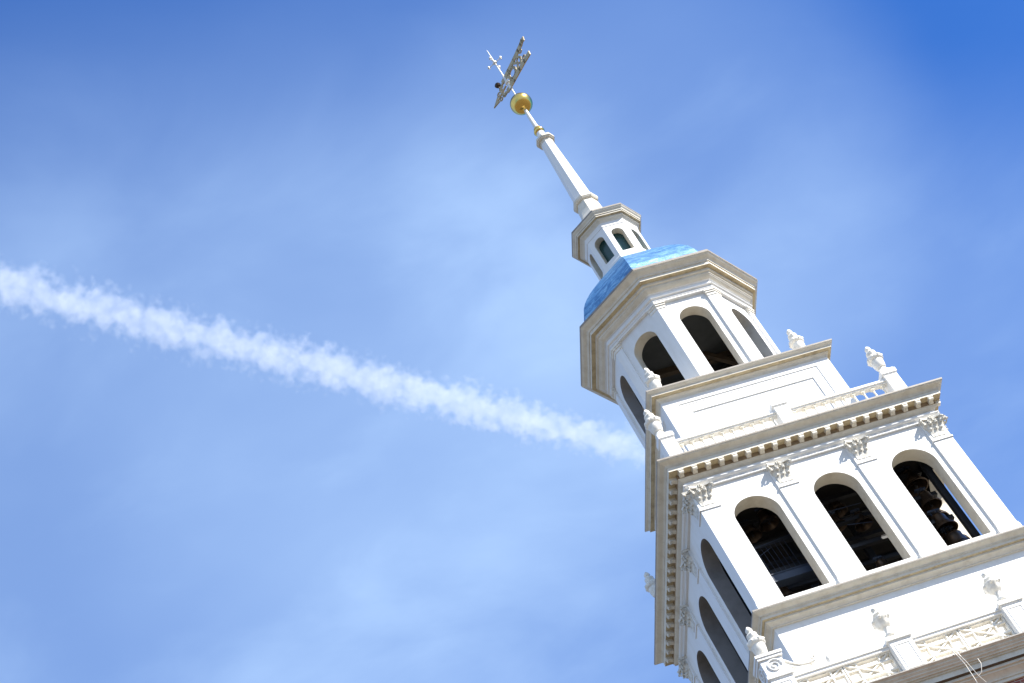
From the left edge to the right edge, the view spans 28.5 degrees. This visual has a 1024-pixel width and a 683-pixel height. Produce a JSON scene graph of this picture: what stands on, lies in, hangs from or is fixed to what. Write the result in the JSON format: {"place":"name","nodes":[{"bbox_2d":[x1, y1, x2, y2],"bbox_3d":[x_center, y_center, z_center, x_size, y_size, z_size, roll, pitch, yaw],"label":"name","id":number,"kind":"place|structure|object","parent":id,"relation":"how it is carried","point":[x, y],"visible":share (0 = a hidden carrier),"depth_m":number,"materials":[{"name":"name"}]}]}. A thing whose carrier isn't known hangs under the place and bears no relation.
{"place":"outdoors","nodes":[
{"label":"outdoors","id":0,"kind":"place"},
{"bbox_2d":[0,0,1023,682],"label":"sky","id":1,"kind":"structure","parent":0,"point":[291,311],"materials":[{"name":"blue"}]},
{"bbox_2d":[487,51,1023,682],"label":"bell tower","id":2,"kind":"structure","parent":0,"point":[753,417],"depth_m":51.16,"materials":[{"name":"white paint"}]},
{"bbox_2d":[488,36,530,107],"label":"weather vane","id":3,"kind":"object","parent":2,"relation":"attached to","point":[510,82],"visible":1,"depth_m":69.81,"materials":[{"name":"silver metal"}]},
{"bbox_2d":[644,572,654,597],"bbox_3d":[3.975,6.900,56.814,0.468,1.129,0.468,-23,-45,-6],"label":"urn","id":4,"kind":"object","parent":2,"relation":"on","point":[650,584],"visible":0.62,"depth_m":56.68,"materials":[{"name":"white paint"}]},
{"bbox_2d":[643,368,661,388],"bbox_3d":[3.864,1.107,55.188,0.450,1.193,0.450,-23,-45,-6],"label":"urn","id":5,"kind":"object","parent":2,"relation":"on","point":[652,380],"visible":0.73,"depth_m":55.05,"materials":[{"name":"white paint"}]},
{"bbox_2d":[643,410,662,438],"bbox_3d":[3.678,2.151,52.535,0.468,1.129,0.468,-23,-45,-6],"label":"urn","id":6,"kind":"object","parent":2,"relation":"on","point":[652,425],"visible":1,"depth_m":52.37,"materials":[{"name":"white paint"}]},
{"bbox_2d":[739,519,762,543],"bbox_3d":[5.982,4.746,51.004,0.520,0.581,0.520,-15,-47,-13],"label":"bell","id":7,"kind":"object","parent":2,"relation":"hanging from","point":[753,534],"visible":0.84,"depth_m":50.96,"materials":[{"name":"brown metal"}]},
{"bbox_2d":[745,627,767,655],"bbox_3d":[5.520,6.835,45.506,0.450,1.065,0.450,-23,-45,-6],"label":"urn","id":8,"kind":"object","parent":2,"relation":"on","point":[756,645],"visible":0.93,"depth_m":45.36,"materials":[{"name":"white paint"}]},
{"bbox_2d":[755,507,778,531],"bbox_3d":[6.407,4.430,51.182,0.550,0.615,0.550,-15,-47,-13],"label":"bell","id":9,"kind":"object","parent":2,"relation":"hanging from","point":[763,515],"visible":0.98,"depth_m":51.11,"materials":[{"name":"brown metal"}]},
{"bbox_2d":[779,586,795,596],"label":"bell","id":10,"kind":"object","parent":2,"relation":"hanging from","point":[785,591],"visible":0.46,"depth_m":49.14,"materials":[{"name":"brown metal"}]},
{"bbox_2d":[787,330,804,348],"bbox_3d":[7.942,0.044,56.225,0.450,1.193,0.450,-23,-45,-6],"label":"urn","id":11,"kind":"object","parent":2,"relation":"on","point":[795,340],"visible":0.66,"depth_m":56.10,"materials":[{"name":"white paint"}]},
{"bbox_2d":[828,511,846,531],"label":"bell","id":12,"kind":"object","parent":2,"relation":"hanging from","point":[836,518],"visible":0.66,"depth_m":51.06,"materials":[{"name":"brown metal"}]},
{"bbox_2d":[828,501,847,517],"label":"bell","id":13,"kind":"object","parent":2,"relation":"hanging from","point":[842,512],"visible":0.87,"depth_m":51.70,"materials":[{"name":"brown metal"}]},
{"bbox_2d":[850,508,872,531],"bbox_3d":[8.810,4.468,51.149,0.500,0.559,0.500,-15,-47,-13],"label":"bell","id":14,"kind":"object","parent":2,"relation":"hanging from","point":[862,527],"visible":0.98,"depth_m":51.10,"materials":[{"name":"brown metal"}]},
{"bbox_2d":[864,347,886,371],"bbox_3d":[9.736,0.505,54.016,0.468,1.129,0.468,-23,-45,-6],"label":"urn","id":15,"kind":"object","parent":2,"relation":"on","point":[875,361],"visible":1,"depth_m":53.85,"materials":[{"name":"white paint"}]},
{"bbox_2d":[873,555,888,567],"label":"bell","id":16,"kind":"object","parent":2,"relation":"hanging from","point":[880,561],"visible":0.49,"depth_m":49.87,"materials":[{"name":"brown metal"}]},
{"bbox_2d":[871,607,897,638],"bbox_3d":[8.424,6.420,45.754,0.522,1.071,0.508,-15,-47,-13],"label":"urn","id":17,"kind":"object","parent":2,"relation":"on","point":[880,621],"visible":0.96,"depth_m":45.65,"materials":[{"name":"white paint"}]},
{"bbox_2d":[897,466,928,496],"bbox_3d":[10.283,3.531,52.182,0.700,0.783,0.700,-15,-47,-13],"label":"bell","id":18,"kind":"object","parent":2,"relation":"hanging from","point":[912,477],"visible":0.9,"depth_m":52.09,"materials":[{"name":"brown metal"}]},
{"bbox_2d":[914,487,941,515],"bbox_3d":[10.559,4.002,51.491,0.600,0.671,0.600,-15,-47,-13],"label":"bell","id":19,"kind":"object","parent":2,"relation":"hanging from","point":[929,501],"visible":0.98,"depth_m":51.41,"materials":[{"name":"brown metal"}]},
{"bbox_2d":[919,502,948,520],"bbox_3d":[10.767,4.368,51.745,0.660,0.738,0.660,-15,-47,-13],"label":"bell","id":20,"kind":"object","parent":2,"relation":"hanging from","point":[941,511],"visible":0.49,"depth_m":51.43,"materials":[{"name":"brown metal"}]},
{"bbox_2d":[927,508,957,539],"bbox_3d":[10.794,4.526,50.893,0.660,0.738,0.660,-15,-47,-13],"label":"bell","id":21,"kind":"object","parent":2,"relation":"hanging from","point":[941,520],"visible":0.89,"depth_m":50.77,"materials":[{"name":"brown metal"}]},
{"bbox_2d":[939,525,969,545],"bbox_3d":[11.112,4.972,50.526,0.800,0.894,0.800,-15,-47,-13],"label":"bell","id":22,"kind":"object","parent":2,"relation":"hanging from","point":[953,536],"visible":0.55,"depth_m":50.38,"materials":[{"name":"brown metal"}]},
{"bbox_2d":[949,648,985,682],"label":"loose cable","id":23,"kind":"object","parent":2,"relation":"hanging from","point":[968,664],"visible":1,"depth_m":44.00,"materials":[{"name":"metal"}]},
{"bbox_2d":[981,572,1008,603],"bbox_3d":[11.101,5.693,46.409,0.522,1.071,0.508,-15,-47,-13],"label":"urn","id":24,"kind":"object","parent":2,"relation":"on","point":[991,586],"visible":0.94,"depth_m":46.31,"materials":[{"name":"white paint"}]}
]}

